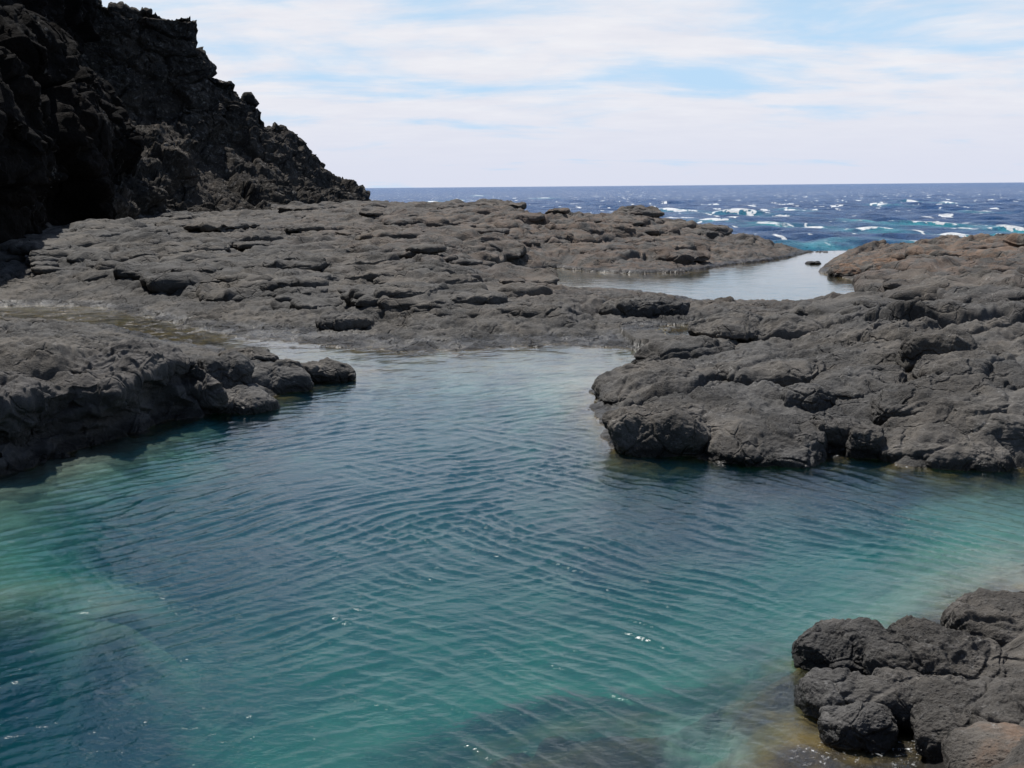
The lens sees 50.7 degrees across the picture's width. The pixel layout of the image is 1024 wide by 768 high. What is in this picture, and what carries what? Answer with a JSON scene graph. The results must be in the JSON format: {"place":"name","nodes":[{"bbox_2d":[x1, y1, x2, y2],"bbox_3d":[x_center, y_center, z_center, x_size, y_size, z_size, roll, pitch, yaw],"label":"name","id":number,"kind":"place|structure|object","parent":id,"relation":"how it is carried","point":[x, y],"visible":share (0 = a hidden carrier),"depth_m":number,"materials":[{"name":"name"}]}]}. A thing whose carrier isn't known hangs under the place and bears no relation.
{"place":"outdoors","nodes":[
{"label":"outdoors","id":0,"kind":"place"},
{"bbox_2d":[0,0,144,243],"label":"cliff","id":1,"kind":"structure","parent":0,"point":[72,144],"depth_m":65.07,"materials":[{"name":"black stone"}]},
{"bbox_2d":[0,322,294,396],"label":"ground","id":2,"kind":"structure","parent":0,"point":[43,354],"depth_m":23.30,"materials":[{"name":"grey stone"}]},
{"bbox_2d":[95,340,119,345],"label":"lava rock","id":3,"kind":"object","parent":2,"relation":"on","point":[104,342],"visible":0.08,"depth_m":22.83,"materials":[{"name":"grey stone"}]},
{"bbox_2d":[0,338,229,475],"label":"rock ledge","id":4,"kind":"object","parent":2,"relation":"on","point":[121,388],"visible":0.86,"depth_m":17.37,"materials":[{"name":"grey stone"}]},
{"bbox_2d":[197,350,254,388],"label":"lava rock","id":5,"kind":"object","parent":2,"relation":"on","point":[231,369],"visible":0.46,"depth_m":20.75,"materials":[{"name":"grey stone"}]},
{"bbox_2d":[217,346,278,361],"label":"lava rock","id":6,"kind":"object","parent":2,"relation":"on","point":[256,353],"visible":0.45,"depth_m":25.20,"materials":[{"name":"grey stone"}]},
{"bbox_2d":[217,387,279,414],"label":"lava rock","id":7,"kind":"object","parent":2,"relation":"on","point":[244,401],"visible":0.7,"depth_m":19.63,"materials":[{"name":"grey stone"}]},
{"bbox_2d":[252,358,313,393],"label":"lava rock","id":8,"kind":"object","parent":2,"relation":"on","point":[280,376],"visible":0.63,"depth_m":21.58,"materials":[{"name":"grey stone"}]},
{"bbox_2d":[302,357,355,382],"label":"lava rock","id":9,"kind":"object","parent":2,"relation":"on","point":[327,369],"visible":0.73,"depth_m":22.65,"materials":[{"name":"grey stone"}]},
{"bbox_2d":[80,0,370,219],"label":"hillside","id":10,"kind":"structure","parent":0,"point":[212,144],"depth_m":121.27,"materials":[{"name":"black stone"}]},
{"bbox_2d":[0,304,635,409],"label":"pool floor","id":11,"kind":"structure","parent":0,"point":[628,347],"depth_m":31.95,"materials":[{"name":"grey stone"}]},
{"bbox_2d":[791,617,884,675],"bbox_3d":[2.779,2.227,9.073,0.877,0.498,0.659,6,12,31],"label":"lava rock","id":12,"kind":"object","parent":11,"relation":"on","point":[833,643],"visible":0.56,"depth_m":8.97,"materials":[{"name":"grey stone"}]},
{"bbox_2d":[794,667,899,718],"bbox_3d":[2.567,2.411,8.279,0.813,0.427,0.473,3,11,20],"label":"lava rock","id":13,"kind":"object","parent":11,"relation":"on","point":[816,689],"visible":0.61,"depth_m":8.19,"materials":[{"name":"grey stone"}]},
{"bbox_2d":[872,667,966,732],"bbox_3d":[3.071,2.400,8.137,0.791,0.407,0.585,5,12,30],"label":"lava rock","id":14,"kind":"object","parent":11,"relation":"on","point":[902,681],"visible":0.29,"depth_m":8.10,"materials":[{"name":"grey stone"}]},
{"bbox_2d":[0,205,897,447],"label":"back ground","id":15,"kind":"structure","parent":0,"point":[577,319],"depth_m":33.52,"materials":[{"name":"grey stone"}]},
{"bbox_2d":[0,305,1023,767],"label":"pool water","id":16,"kind":"structure","parent":0,"point":[500,557],"depth_m":11.26,"materials":[{"name":"teal liquid"}]},
{"bbox_2d":[0,198,1023,317],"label":"rock shelf","id":17,"kind":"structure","parent":0,"point":[965,271],"depth_m":42.70,"materials":[{"name":"grey stone"}]},
{"bbox_2d":[315,311,374,331],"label":"lava rock","id":18,"kind":"object","parent":17,"relation":"on","point":[338,321],"visible":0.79,"depth_m":29.97,"materials":[{"name":"grey stone"}]},
{"bbox_2d":[374,283,437,298],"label":"lava rock","id":19,"kind":"object","parent":17,"relation":"on","point":[397,291],"visible":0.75,"depth_m":31.89,"materials":[{"name":"grey stone"}]},
{"bbox_2d":[402,260,454,274],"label":"lava rock","id":20,"kind":"object","parent":17,"relation":"on","point":[436,266],"visible":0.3,"depth_m":37.95,"materials":[{"name":"grey stone"}]},
{"bbox_2d":[102,0,1023,187],"label":"sky","id":21,"kind":"structure","parent":0,"point":[384,93],"materials":[{"name":"white"}]},
{"bbox_2d":[365,182,1023,250],"bbox_3d":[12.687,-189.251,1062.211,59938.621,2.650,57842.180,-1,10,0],"label":"sea","id":22,"kind":"structure","parent":0,"point":[824,217],"depth_m":227.46,"materials":[{"name":"liquid"}]},
{"bbox_2d":[553,250,854,300],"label":"pool water","id":23,"kind":"structure","parent":0,"point":[795,278],"depth_m":42.35,"materials":[{"name":"grey liquid"}]},
{"bbox_2d":[805,261,820,263],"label":"lava rock","id":24,"kind":"object","parent":23,"relation":"in","point":[813,262],"visible":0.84,"depth_m":50.84,"materials":[{"name":"black stone"}]},
{"bbox_2d":[646,233,1023,467],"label":"ground","id":25,"kind":"structure","parent":0,"point":[877,335],"depth_m":21.79,"materials":[{"name":"grey stone"}]},
{"bbox_2d":[591,358,695,404],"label":"lava rock","id":26,"kind":"object","parent":25,"relation":"on","point":[614,386],"visible":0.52,"depth_m":20.08,"materials":[{"name":"grey stone"}]},
{"bbox_2d":[598,294,689,317],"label":"lava rock","id":27,"kind":"object","parent":25,"relation":"on","point":[648,305],"visible":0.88,"depth_m":30.82,"materials":[{"name":"grey stone"}]},
{"bbox_2d":[602,402,711,456],"bbox_3d":[2.292,0.786,16.685,1.739,0.950,1.350,-1,10,0],"label":"lava rock","id":28,"kind":"object","parent":25,"relation":"on","point":[657,429],"visible":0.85,"depth_m":16.21,"materials":[{"name":"grey stone"}]},
{"bbox_2d":[657,323,688,334],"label":"puddle water","id":29,"kind":"structure","parent":25,"relation":"on","point":[681,329],"depth_m":28.78,"materials":[{"name":"grey liquid"}]},
{"bbox_2d":[631,333,739,363],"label":"lava rock","id":30,"kind":"object","parent":25,"relation":"on","point":[682,346],"visible":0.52,"depth_m":24.13,"materials":[{"name":"grey stone"}]},
{"bbox_2d":[688,310,823,341],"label":"lava rock","id":31,"kind":"object","parent":25,"relation":"on","point":[743,326],"visible":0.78,"depth_m":24.95,"materials":[{"name":"grey stone"}]},
{"bbox_2d":[704,411,827,467],"bbox_3d":[3.837,0.907,16.403,1.909,0.752,1.942,-1,10,0],"label":"lava rock","id":32,"kind":"object","parent":25,"relation":"on","point":[753,439],"visible":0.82,"depth_m":15.95,"materials":[{"name":"grey stone"}]},
{"bbox_2d":[713,354,825,386],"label":"lava rock","id":33,"kind":"object","parent":25,"relation":"on","point":[748,371],"visible":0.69,"depth_m":19.46,"materials":[{"name":"grey stone"}]},
{"bbox_2d":[780,383,835,412],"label":"lava rock","id":34,"kind":"object","parent":25,"relation":"on","point":[811,397],"visible":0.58,"depth_m":17.50,"materials":[{"name":"grey stone"}]},
{"bbox_2d":[809,411,860,451],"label":"lava rock","id":35,"kind":"object","parent":25,"relation":"on","point":[835,427],"visible":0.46,"depth_m":16.36,"materials":[{"name":"grey stone"}]},
{"bbox_2d":[810,363,907,399],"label":"lava rock","id":36,"kind":"object","parent":25,"relation":"on","point":[855,381],"visible":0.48,"depth_m":18.28,"materials":[{"name":"grey stone"}]},
{"bbox_2d":[827,258,897,276],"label":"lava rock","id":37,"kind":"object","parent":25,"relation":"on","point":[845,269],"visible":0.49,"depth_m":43.47,"materials":[{"name":"grey stone"}]},
{"bbox_2d":[845,421,886,458],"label":"lava rock","id":38,"kind":"object","parent":25,"relation":"on","point":[866,440],"visible":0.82,"depth_m":15.95,"materials":[{"name":"grey stone"}]},
{"bbox_2d":[906,254,934,258],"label":"lava rock","id":39,"kind":"object","parent":25,"relation":"on","point":[920,256],"visible":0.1,"depth_m":40.54,"materials":[{"name":"grey stone"}]},
{"bbox_2d":[895,327,977,372],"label":"lava rock","id":40,"kind":"object","parent":25,"relation":"on","point":[916,346],"visible":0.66,"depth_m":19.43,"materials":[{"name":"grey stone"}]},
{"bbox_2d":[869,372,1009,425],"bbox_3d":[6.891,0.351,17.242,2.444,0.927,2.587,2,11,16],"label":"lava rock","id":41,"kind":"object","parent":25,"relation":"on","point":[911,397],"visible":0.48,"depth_m":16.77,"materials":[{"name":"grey stone"}]},
{"bbox_2d":[878,413,1015,471],"bbox_3d":[6.550,0.888,16.085,2.099,0.910,1.823,4,11,23],"label":"lava rock","id":42,"kind":"object","parent":25,"relation":"on","point":[966,454],"visible":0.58,"depth_m":15.47,"materials":[{"name":"grey stone"}]},
{"bbox_2d":[912,347,1023,380],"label":"lava rock","id":43,"kind":"object","parent":25,"relation":"on","point":[993,363],"visible":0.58,"depth_m":18.09,"materials":[{"name":"grey stone"}]},
{"bbox_2d":[966,412,1023,447],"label":"lava rock","id":44,"kind":"object","parent":25,"relation":"on","point":[1007,429],"visible":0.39,"depth_m":15.66,"materials":[{"name":"grey stone"}]},
{"bbox_2d":[924,632,1023,767],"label":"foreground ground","id":45,"kind":"structure","parent":0,"point":[1014,664],"depth_m":8.26,"materials":[{"name":"grey stone"}]},
{"bbox_2d":[817,701,898,752],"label":"lava rock","id":46,"kind":"object","parent":45,"relation":"on","point":[871,727],"visible":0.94,"depth_m":7.78,"materials":[{"name":"grey stone"}]},
{"bbox_2d":[860,615,1007,680],"bbox_3d":[3.429,2.231,8.740,1.211,0.561,0.924,-1,10,0],"label":"lava rock","id":47,"kind":"object","parent":45,"relation":"on","point":[923,646],"visible":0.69,"depth_m":8.56,"materials":[{"name":"grey stone"}]},
{"bbox_2d":[909,676,1023,761],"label":"lava rock","id":48,"kind":"object","parent":45,"relation":"on","point":[941,709],"visible":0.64,"depth_m":7.67,"materials":[{"name":"grey stone"}]},
{"bbox_2d":[940,587,1023,646],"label":"lava rock","id":49,"kind":"object","parent":45,"relation":"on","point":[996,616],"visible":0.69,"depth_m":9.20,"materials":[{"name":"grey stone"}]},
{"bbox_2d":[941,721,1023,767],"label":"lava rock","id":50,"kind":"object","parent":45,"relation":"on","point":[980,744],"visible":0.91,"depth_m":7.12,"materials":[{"name":"grey stone"}]}
]}

